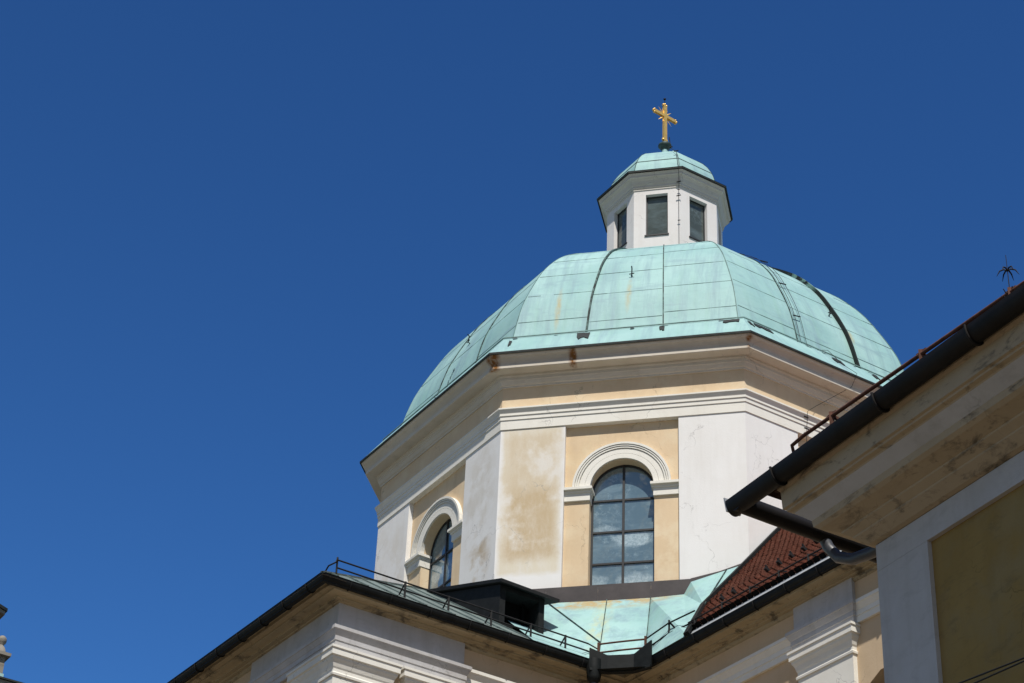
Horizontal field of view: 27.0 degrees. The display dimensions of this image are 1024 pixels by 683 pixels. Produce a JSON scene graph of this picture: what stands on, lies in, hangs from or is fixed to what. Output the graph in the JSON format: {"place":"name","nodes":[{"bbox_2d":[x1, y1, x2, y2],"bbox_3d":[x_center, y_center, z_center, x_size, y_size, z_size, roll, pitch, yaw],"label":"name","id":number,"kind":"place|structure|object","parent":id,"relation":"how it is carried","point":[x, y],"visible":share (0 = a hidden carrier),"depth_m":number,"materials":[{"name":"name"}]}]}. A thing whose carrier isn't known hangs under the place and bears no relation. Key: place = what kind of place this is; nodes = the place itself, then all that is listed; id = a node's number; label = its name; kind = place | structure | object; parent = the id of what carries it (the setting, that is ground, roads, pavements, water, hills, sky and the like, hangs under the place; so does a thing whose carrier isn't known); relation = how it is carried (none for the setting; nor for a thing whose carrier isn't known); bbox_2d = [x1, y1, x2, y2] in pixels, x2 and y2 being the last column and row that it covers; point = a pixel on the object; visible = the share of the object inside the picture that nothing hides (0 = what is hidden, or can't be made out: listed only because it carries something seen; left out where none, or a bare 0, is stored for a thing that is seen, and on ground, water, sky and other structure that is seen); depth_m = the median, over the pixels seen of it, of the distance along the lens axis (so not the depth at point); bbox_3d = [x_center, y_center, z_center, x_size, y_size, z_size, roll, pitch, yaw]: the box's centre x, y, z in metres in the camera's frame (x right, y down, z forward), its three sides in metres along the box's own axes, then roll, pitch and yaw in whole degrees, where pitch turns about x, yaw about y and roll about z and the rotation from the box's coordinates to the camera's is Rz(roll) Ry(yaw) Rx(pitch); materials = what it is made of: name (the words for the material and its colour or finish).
{"place":"outdoors","nodes":[
{"label":"outdoors","id":0,"kind":"place"},
{"bbox_2d":[0,604,22,682],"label":"stone building","id":1,"kind":"structure","parent":0,"point":[5,656],"depth_m":57.94,"materials":[{"name":"white stone"}]},
{"bbox_2d":[0,0,1023,682],"label":"sky","id":2,"kind":"structure","parent":0,"point":[240,240],"materials":[{"name":"blue"}]},
{"bbox_2d":[167,98,903,682],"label":"domed church","id":3,"kind":"structure","parent":0,"point":[565,458],"depth_m":46.04,"materials":[{"name":"paint"}]},
{"bbox_2d":[428,518,452,588],"bbox_3d":[-1.509,5.337,47.666,0.050,3.100,1.400,22,-39,-26],"label":"window","id":4,"kind":"structure","parent":3,"relation":"in","point":[440,570],"depth_m":48.20,"materials":[{"name":"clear glass"}]},
{"bbox_2d":[590,465,653,584],"bbox_3d":[2.368,3.959,45.387,1.400,3.100,0.050,-5,-35,11],"label":"window","id":5,"kind":"structure","parent":3,"relation":"in","point":[622,508],"depth_m":45.41,"materials":[{"name":"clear glass"}]},
{"bbox_2d":[723,255,1023,682],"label":"eaved house","id":6,"kind":"structure","parent":0,"point":[909,481],"depth_m":19.69,"materials":[{"name":"paint"}]},
{"bbox_2d":[959,657,1023,682],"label":"power cable","id":7,"kind":"object","parent":6,"relation":"attached to","point":[1012,662],"visible":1,"depth_m":18.11,"materials":[{"name":"black"}]},
{"bbox_2d":[974,660,1023,682],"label":"power cable","id":8,"kind":"object","parent":6,"relation":"attached to","point":[1000,671],"visible":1,"depth_m":18.03,"materials":[{"name":"black"}]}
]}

